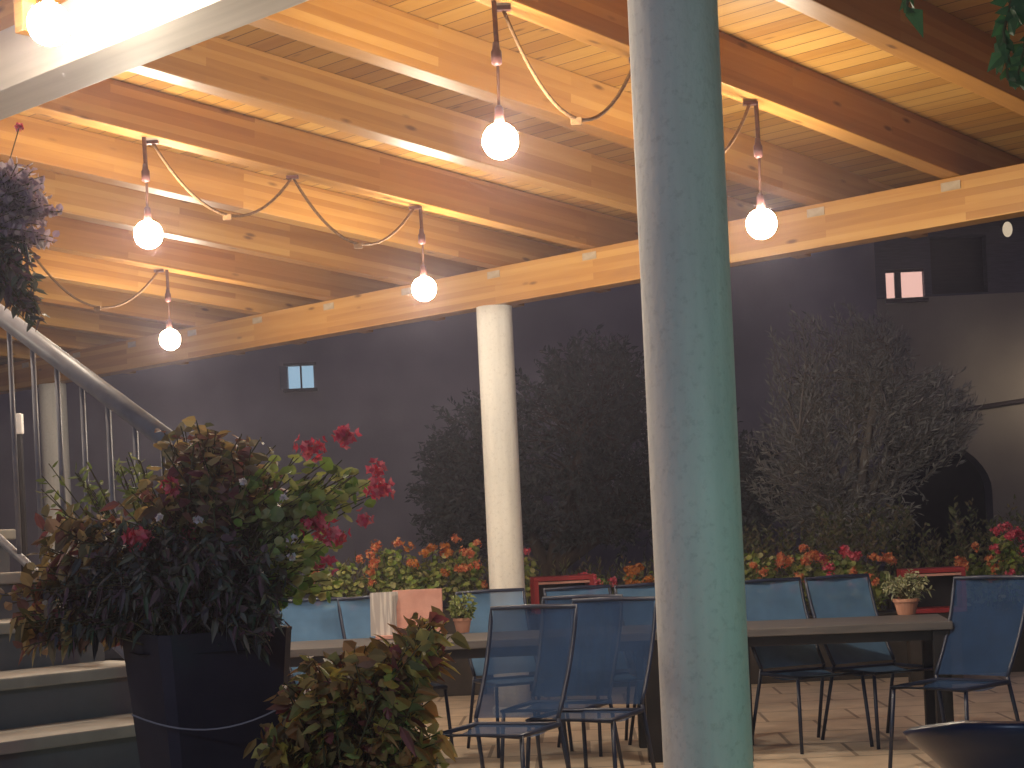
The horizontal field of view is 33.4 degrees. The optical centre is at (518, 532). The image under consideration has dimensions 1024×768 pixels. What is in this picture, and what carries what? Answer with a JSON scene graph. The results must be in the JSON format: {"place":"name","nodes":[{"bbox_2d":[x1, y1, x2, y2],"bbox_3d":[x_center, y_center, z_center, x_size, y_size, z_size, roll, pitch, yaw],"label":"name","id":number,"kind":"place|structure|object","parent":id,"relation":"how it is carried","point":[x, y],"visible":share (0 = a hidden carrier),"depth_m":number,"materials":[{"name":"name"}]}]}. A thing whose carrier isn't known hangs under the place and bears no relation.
{"place":"outdoors","nodes":[
{"label":"outdoors","id":0,"kind":"place"},
{"bbox_2d":[243,606,470,767],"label":"coleus plant","id":1,"kind":"object","parent":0,"point":[358,707],"visible":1,"depth_m":4.04,"materials":[{"name":"green plant"}]},
{"bbox_2d":[0,242,891,658],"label":"plain house","id":2,"kind":"structure","parent":0,"point":[384,390],"depth_m":21.50,"materials":[{"name":"grey plaster"},{"name":"window glass"}]},
{"bbox_2d":[283,362,317,392],"bbox_3d":[-2.752,-1.959,21.523,0.430,0.364,0.185,-3,0,0],"label":"window","id":3,"kind":"structure","parent":2,"relation":"in","point":[301,378],"depth_m":21.61,"materials":[{"name":"blue glass"}]},
{"bbox_2d":[105,601,895,684],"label":"ground","id":4,"kind":"structure","parent":0,"point":[122,659],"depth_m":21.42,"materials":[{"name":"soil"}]},
{"bbox_2d":[38,383,73,607],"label":"column","id":5,"kind":"structure","parent":4,"relation":"on","point":[48,426],"depth_m":16.67,"materials":[{"name":"white paint"}]},
{"bbox_2d":[329,550,653,606],"bbox_3d":[-0.098,0.715,15.896,3.398,1.254,0.945,-3,0,0],"label":"bushy hedge","id":6,"kind":"object","parent":4,"relation":"on","point":[356,575],"visible":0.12,"depth_m":15.84,"materials":[{"name":"orange plant"}]},
{"bbox_2d":[404,324,792,575],"bbox_3d":[0.859,-0.421,17.999,4.159,3.563,1.468,-3,0,0],"label":"dark tree","id":7,"kind":"object","parent":4,"relation":"on","point":[583,525],"visible":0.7,"depth_m":17.85,"materials":[{"name":"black plant"}]},
{"bbox_2d":[740,299,985,563],"bbox_3d":[3.558,-0.610,17.616,2.584,3.671,1.294,-3,0,0],"label":"olive tree","id":8,"kind":"object","parent":4,"relation":"on","point":[863,383],"visible":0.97,"depth_m":17.47,"materials":[{"name":"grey plant"}]},
{"bbox_2d":[742,494,1023,612],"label":"bushy hedge","id":9,"kind":"object","parent":4,"relation":"on","point":[933,559],"visible":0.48,"depth_m":15.80,"materials":[{"name":"green plant"}]},
{"bbox_2d":[295,671,1023,767],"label":"terrace floor","id":10,"kind":"structure","parent":0,"point":[845,743],"depth_m":10.99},
{"bbox_2d":[17,434,27,570],"bbox_3d":[-2.592,0.468,9.000,0.037,1.978,0.037,-3,0,-23],"label":"garden post","id":11,"kind":"object","parent":10,"relation":"on","point":[22,494],"visible":0.35,"depth_m":8.98,"materials":[{"name":"metal"}]},
{"bbox_2d":[16,413,23,433],"bbox_3d":[-2.641,-0.575,9.000,0.050,0.110,0.050,-3,0,0],"label":"wall lantern","id":12,"kind":"object","parent":11,"relation":"on","point":[19,424],"depth_m":8.98,"materials":[{"name":"beige glass"}]},
{"bbox_2d":[0,529,140,767],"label":"stone staircase","id":13,"kind":"structure","parent":10,"relation":"on","point":[75,712],"depth_m":5.43,"materials":[{"name":"grey stone"}]},
{"bbox_2d":[0,304,247,659],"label":"stair railing","id":14,"kind":"object","parent":13,"relation":"on","point":[110,398],"visible":0.35,"depth_m":5.91,"materials":[{"name":"grey metal"}]},
{"bbox_2d":[276,597,342,706],"bbox_3d":[-1.146,0.898,10.487,0.492,0.987,0.731,-3,0,-25],"label":"garden chair","id":15,"kind":"object","parent":10,"relation":"on","point":[307,620],"visible":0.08,"depth_m":10.77,"materials":[{"name":"blue fabric"}]},
{"bbox_2d":[337,595,453,745],"bbox_3d":[-0.769,0.880,10.482,0.492,0.987,0.731,-3,0,-23],"label":"garden chair","id":16,"kind":"object","parent":10,"relation":"on","point":[354,617],"visible":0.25,"depth_m":10.71,"materials":[{"name":"blue fabric"}]},
{"bbox_2d":[370,588,442,639],"bbox_3d":[-0.671,0.483,10.182,0.433,0.283,0.164,-3,0,0],"label":"towel","id":17,"kind":"object","parent":16,"relation":"hanging from","point":[393,607],"visible":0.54,"depth_m":10.21,"materials":[{"name":"pink fabric"}]},
{"bbox_2d":[429,607,481,696],"bbox_3d":[-1.067,1.020,14.400,1.581,0.729,0.370,-3,0,0],"label":"flower trough","id":18,"kind":"object","parent":10,"relation":"on","point":[460,685],"depth_m":14.23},
{"bbox_2d":[312,562,376,596],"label":"geranium plant","id":19,"kind":"object","parent":18,"relation":"in","point":[344,574],"visible":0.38,"depth_m":14.27,"materials":[{"name":"green plant"}]},
{"bbox_2d":[355,537,419,592],"bbox_3d":[-1.097,0.346,14.316,0.556,0.623,0.323,-3,0,0],"label":"geranium plant","id":20,"kind":"object","parent":18,"relation":"in","point":[387,568],"visible":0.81,"depth_m":14.30,"materials":[{"name":"green plant"}]},
{"bbox_2d":[400,541,453,600],"bbox_3d":[-0.764,0.354,14.279,0.476,0.600,0.367,-3,0,0],"label":"geranium plant","id":21,"kind":"object","parent":18,"relation":"in","point":[434,576],"visible":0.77,"depth_m":14.24,"materials":[{"name":"green plant"}]},
{"bbox_2d":[439,533,487,599],"bbox_3d":[-0.467,0.327,14.356,0.401,0.664,0.362,-3,0,0],"label":"geranium plant","id":22,"kind":"object","parent":18,"relation":"in","point":[466,573],"visible":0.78,"depth_m":14.34,"materials":[{"name":"green plant"}]},
{"bbox_2d":[290,629,662,762],"bbox_3d":[-0.504,0.988,10.000,2.650,0.736,0.780,-3,0,-1],"label":"dining table","id":23,"kind":"object","parent":10,"relation":"on","point":[477,643],"visible":0.22,"depth_m":9.64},
{"bbox_2d":[453,617,471,632],"bbox_3d":[-0.346,0.565,10.458,0.116,0.090,0.114,-3,0,0],"label":"flower pot","id":24,"kind":"object","parent":23,"relation":"on","point":[462,625],"visible":0.95,"depth_m":10.42,"materials":[{"name":"ceramic"}]},
{"bbox_2d":[446,593,477,619],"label":"table plant","id":25,"kind":"object","parent":24,"relation":"in","point":[456,608],"visible":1,"depth_m":10.42,"materials":[{"name":"green plant"}]},
{"bbox_2d":[476,305,524,592],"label":"column","id":26,"kind":"structure","parent":10,"relation":"on","point":[500,445],"depth_m":12.49,"materials":[{"name":"white paint"}]},
{"bbox_2d":[432,604,577,767],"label":"garden chair","id":27,"kind":"object","parent":10,"relation":"on","point":[528,659],"visible":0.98,"depth_m":8.20,"materials":[{"name":"blue fabric"}]},
{"bbox_2d":[455,588,573,757],"bbox_3d":[-0.044,0.846,10.575,0.492,0.987,0.731,-3,0,-20],"label":"garden chair","id":28,"kind":"object","parent":10,"relation":"on","point":[485,599],"visible":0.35,"depth_m":10.84,"materials":[{"name":"blue fabric"}]},
{"bbox_2d":[530,574,593,603],"bbox_3d":[0.368,0.832,13.893,0.484,0.968,0.314,-3,0,-6],"label":"red box","id":29,"kind":"object","parent":10,"relation":"on","point":[538,584],"visible":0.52,"depth_m":13.77,"materials":[{"name":"paint"}]},
{"bbox_2d":[500,594,623,767],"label":"garden chair","id":30,"kind":"object","parent":10,"relation":"on","point":[565,599],"visible":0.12,"depth_m":8.99,"materials":[{"name":"blue fabric"}]},
{"bbox_2d":[543,584,629,756],"bbox_3d":[0.528,0.819,10.434,0.492,0.987,0.731,-3,0,-24],"label":"garden chair","id":31,"kind":"object","parent":10,"relation":"on","point":[581,590],"visible":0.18,"depth_m":10.72,"materials":[{"name":"blue fabric"}]},
{"bbox_2d":[525,596,656,767],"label":"garden chair","id":32,"kind":"object","parent":10,"relation":"on","point":[613,650],"visible":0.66,"depth_m":8.64,"materials":[{"name":"blue fabric"}]},
{"bbox_2d":[614,582,656,744],"bbox_3d":[0.963,0.798,10.382,0.492,0.987,0.731,-3,0,-23],"label":"garden chair","id":33,"kind":"object","parent":10,"relation":"on","point":[637,589],"visible":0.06,"depth_m":10.65,"materials":[{"name":"blue fabric"}]},
{"bbox_2d":[627,0,753,767],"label":"column","id":34,"kind":"structure","parent":10,"relation":"on","point":[690,383],"depth_m":4.74,"materials":[{"name":"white paint"}]},
{"bbox_2d":[0,0,1023,394],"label":"pergola roof","id":35,"kind":"structure","parent":34,"relation":"on","point":[372,120],"depth_m":9.88,"materials":[{"name":"brown wood"}]},
{"bbox_2d":[27,0,70,45],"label":"pendant lamp","id":36,"kind":"object","parent":35,"relation":"hanging from","point":[48,23],"visible":1,"depth_m":6.05,"materials":[{"name":"white glass"}]},
{"bbox_2d":[28,245,163,310],"bbox_3d":[-3.022,-1.797,12.197,0.075,0.422,1.154,-3,0,43],"label":"lamp cable","id":37,"kind":"object","parent":35,"relation":"hanging from","point":[98,308],"visible":0.95,"depth_m":12.19,"materials":[{"name":"fabric"}]},
{"bbox_2d":[134,137,162,248],"bbox_3d":[-2.010,-1.837,9.209,0.152,0.606,0.152,-3,0,0],"label":"pendant lamp","id":38,"kind":"object","parent":35,"relation":"hanging from","point":[148,233],"visible":1,"depth_m":9.18,"materials":[{"name":"white glass"}]},
{"bbox_2d":[160,270,179,349],"bbox_3d":[-2.595,-1.655,12.640,0.152,0.597,0.152,-3,0,0],"label":"pendant lamp","id":39,"kind":"object","parent":35,"relation":"hanging from","point":[169,338],"visible":1,"depth_m":12.61,"materials":[{"name":"white glass"}]},
{"bbox_2d":[146,140,419,248],"bbox_3d":[-1.314,-1.928,9.948,0.075,0.456,2.009,-3,0,43],"label":"lamp cable","id":40,"kind":"object","parent":35,"relation":"hanging from","point":[226,216],"visible":1,"depth_m":9.89,"materials":[{"name":"rubber"}]},
{"bbox_2d":[412,206,435,300],"bbox_3d":[-0.605,-1.752,10.687,0.152,0.598,0.152,-3,0,0],"label":"pendant lamp","id":41,"kind":"object","parent":35,"relation":"hanging from","point":[424,287],"visible":1,"depth_m":10.65,"materials":[{"name":"white glass"}]},
{"bbox_2d":[482,0,517,159],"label":"pendant lamp","id":42,"kind":"object","parent":35,"relation":"hanging from","point":[500,139],"visible":1,"depth_m":7.15,"materials":[{"name":"white glass"}]},
{"bbox_2d":[497,5,757,151],"bbox_3d":[0.548,-2.002,7.858,0.075,0.508,1.842,-3,0,43],"label":"lamp cable","id":43,"kind":"object","parent":35,"relation":"hanging from","point":[574,120],"visible":0.64,"depth_m":7.53,"materials":[{"name":"fabric"}]},
{"bbox_2d":[746,104,776,238],"bbox_3d":[1.200,-1.815,8.537,0.152,0.690,0.152,-3,0,0],"label":"pendant lamp","id":44,"kind":"object","parent":35,"relation":"hanging from","point":[761,223],"visible":1,"depth_m":8.51,"materials":[{"name":"white glass"}]},
{"bbox_2d":[899,0,1023,89],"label":"hanging vine","id":45,"kind":"object","parent":35,"relation":"hanging from","point":[1013,12],"visible":1,"depth_m":4.59,"materials":[{"name":"green plant"}]},
{"bbox_3d":[-1.736,-1.548,5.200,0.290,1.618,0.290,-3,0,0],"label":"hanging basket","id":46,"kind":"object","parent":35,"relation":"hanging from","visible":0},
{"bbox_2d":[0,122,62,331],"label":"flowering plant","id":47,"kind":"object","parent":46,"relation":"in","point":[22,206],"visible":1,"depth_m":5.16,"materials":[{"name":"purple plant"}]},
{"bbox_2d":[745,577,873,753],"bbox_3d":[1.673,0.764,10.130,0.492,0.987,0.731,-3,0,-22],"label":"garden chair","id":48,"kind":"object","parent":10,"relation":"on","point":[775,598],"visible":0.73,"depth_m":10.32,"materials":[{"name":"blue fabric"}]},
{"bbox_2d":[747,614,953,760],"bbox_3d":[1.843,0.877,9.820,1.220,0.736,0.780,-3,0,8],"label":"dining table","id":49,"kind":"object","parent":10,"relation":"on","point":[930,631],"visible":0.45,"depth_m":9.49,"materials":[{"name":"grey wood"}]},
{"bbox_2d":[892,598,919,614],"bbox_3d":[2.306,0.437,10.163,0.158,0.095,0.156,-3,0,0],"label":"flower pot","id":50,"kind":"object","parent":49,"relation":"on","point":[905,606],"visible":1,"depth_m":10.11,"materials":[{"name":"ceramic"}]},
{"bbox_2d":[880,569,934,600],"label":"table plant","id":51,"kind":"object","parent":50,"relation":"in","point":[902,588],"visible":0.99,"depth_m":10.14,"materials":[{"name":"green plant"}]},
{"bbox_2d":[804,574,933,748],"bbox_3d":[2.112,0.744,10.182,0.492,0.987,0.731,-3,0,-23],"label":"garden chair","id":52,"kind":"object","parent":10,"relation":"on","point":[838,596],"visible":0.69,"depth_m":10.39,"materials":[{"name":"blue fabric"}]},
{"bbox_2d":[750,609,1023,683],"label":"flower trough","id":53,"kind":"object","parent":10,"relation":"on","point":[899,649],"visible":0.15,"depth_m":14.03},
{"bbox_2d":[744,550,789,579],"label":"geranium plant","id":54,"kind":"object","parent":53,"relation":"in","point":[753,569],"visible":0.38,"depth_m":13.96,"materials":[{"name":"green plant"}]},
{"bbox_2d":[774,544,829,610],"bbox_3d":[2.325,0.367,14.067,0.452,0.557,0.335,-3,0,-35],"label":"geranium plant","id":55,"kind":"object","parent":53,"relation":"in","point":[794,569],"visible":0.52,"depth_m":14.03,"materials":[{"name":"plant"}]},
{"bbox_2d":[815,544,866,575],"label":"geranium plant","id":56,"kind":"object","parent":53,"relation":"in","point":[837,565],"visible":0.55,"depth_m":14.00,"materials":[{"name":"green plant"}]},
{"bbox_2d":[849,552,897,610],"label":"geranium plant","id":57,"kind":"object","parent":53,"relation":"in","point":[880,597],"visible":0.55,"depth_m":13.93,"materials":[{"name":"green plant"}]},
{"bbox_2d":[953,541,1003,575],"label":"geranium plant","id":58,"kind":"object","parent":53,"relation":"in","point":[986,569],"visible":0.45,"depth_m":13.95,"materials":[{"name":"green plant"}]},
{"bbox_2d":[989,522,1023,574],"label":"geranium plant","id":59,"kind":"object","parent":53,"relation":"in","point":[1009,564],"visible":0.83,"depth_m":13.72,"materials":[{"name":"green plant"}]},
{"bbox_2d":[897,566,965,684],"bbox_3d":[3.251,0.726,13.393,0.490,0.906,0.314,-3,0,6],"label":"red box","id":60,"kind":"object","parent":10,"relation":"on","point":[940,579],"visible":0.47,"depth_m":13.37,"materials":[{"name":"paint"}]},
{"bbox_2d":[888,575,1023,767],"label":"garden chair","id":61,"kind":"object","parent":10,"relation":"on","point":[986,615],"visible":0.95,"depth_m":9.21,"materials":[{"name":"blue fabric"}]},
{"bbox_2d":[874,216,1023,598],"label":"arched house","id":62,"kind":"structure","parent":0,"point":[953,299],"depth_m":25.00,"materials":[{"name":"grey plaster"}]},
{"bbox_2d":[885,268,928,303],"bbox_3d":[5.659,-3.620,25.028,0.624,0.505,0.235,-3,0,0],"label":"window","id":63,"kind":"structure","parent":62,"relation":"in","point":[900,283],"depth_m":25.14,"materials":[{"name":"pink glass"}]},
{"bbox_2d":[930,237,983,293],"bbox_3d":[6.444,-3.933,25.250,0.822,0.837,0.060,-3,0,0],"label":"balcony door","id":64,"kind":"structure","parent":62,"relation":"in","point":[957,263],"depth_m":25.22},
{"bbox_2d":[1000,221,1011,236],"bbox_3d":[7.069,-4.396,24.815,0.136,0.227,0.370,-3,0,0],"label":"wall lamp","id":65,"kind":"object","parent":62,"relation":"attached to","point":[1007,228],"visible":1,"depth_m":24.65,"materials":[{"name":"beige glass"}]},
{"bbox_2d":[903,720,1023,767],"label":"bowl","id":66,"kind":"object","parent":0,"point":[975,744],"visible":1,"depth_m":4.62,"materials":[{"name":"blue plastic"}]},
{"bbox_3d":[0.600,0.983,14.500,1.275,0.646,0.370,-3,0,0],"label":"flower trough","id":67,"kind":"object","parent":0,"visible":0},
{"bbox_2d":[523,547,538,603],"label":"geranium plant","id":68,"kind":"object","parent":67,"relation":"in","point":[530,571],"visible":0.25,"depth_m":14.74,"materials":[{"name":"green plant"}]},
{"bbox_2d":[578,570,617,590],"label":"geranium plant","id":69,"kind":"object","parent":67,"relation":"in","point":[598,581],"visible":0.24,"depth_m":14.47,"materials":[{"name":"red plant"}]},
{"bbox_2d":[616,561,654,593],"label":"geranium plant","id":70,"kind":"object","parent":67,"relation":"in","point":[634,570],"visible":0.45,"depth_m":14.39,"materials":[{"name":"orange plant"}]},
{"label":"pedestal","id":71,"kind":"object","parent":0,"visible":0},
{"bbox_2d":[123,625,291,767],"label":"plant pot","id":72,"kind":"object","parent":71,"relation":"on","point":[197,681],"visible":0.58,"depth_m":4.25,"materials":[{"name":"plastic"}]},
{"bbox_2d":[35,452,159,530],"bbox_3d":[-1.037,0.042,4.550,0.484,0.519,0.194,-3,0,17],"label":"herb plant","id":73,"kind":"object","parent":72,"relation":"in","point":[101,499],"visible":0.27,"depth_m":4.57,"materials":[{"name":"green plant"}]},
{"bbox_2d":[0,416,297,666],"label":"coleus plant","id":74,"kind":"object","parent":72,"relation":"in","point":[208,469],"visible":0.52,"depth_m":4.30,"materials":[{"name":"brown plant"}]},
{"bbox_2d":[37,514,298,665],"bbox_3d":[-0.874,0.147,4.309,0.663,0.394,0.491,-3,0,0],"label":"trailing plant","id":75,"kind":"object","parent":72,"relation":"in","point":[230,597],"visible":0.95,"depth_m":4.21,"materials":[{"name":"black plant"}]},
{"bbox_2d":[131,710,275,729],"bbox_3d":[-0.764,0.456,4.150,0.356,0.048,0.004,-3,0,0],"label":"thin wire","id":76,"kind":"object","parent":72,"relation":"attached to","point":[202,729],"visible":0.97,"depth_m":4.15,"materials":[{"name":"metal"}]},
{"bbox_2d":[121,423,394,634],"bbox_3d":[-0.638,0.011,4.361,0.672,0.544,0.437,-3,0,0],"label":"geranium plant","id":77,"kind":"object","parent":72,"relation":"in","point":[311,504],"visible":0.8,"depth_m":4.30,"materials":[{"name":"green plant"}]}
]}

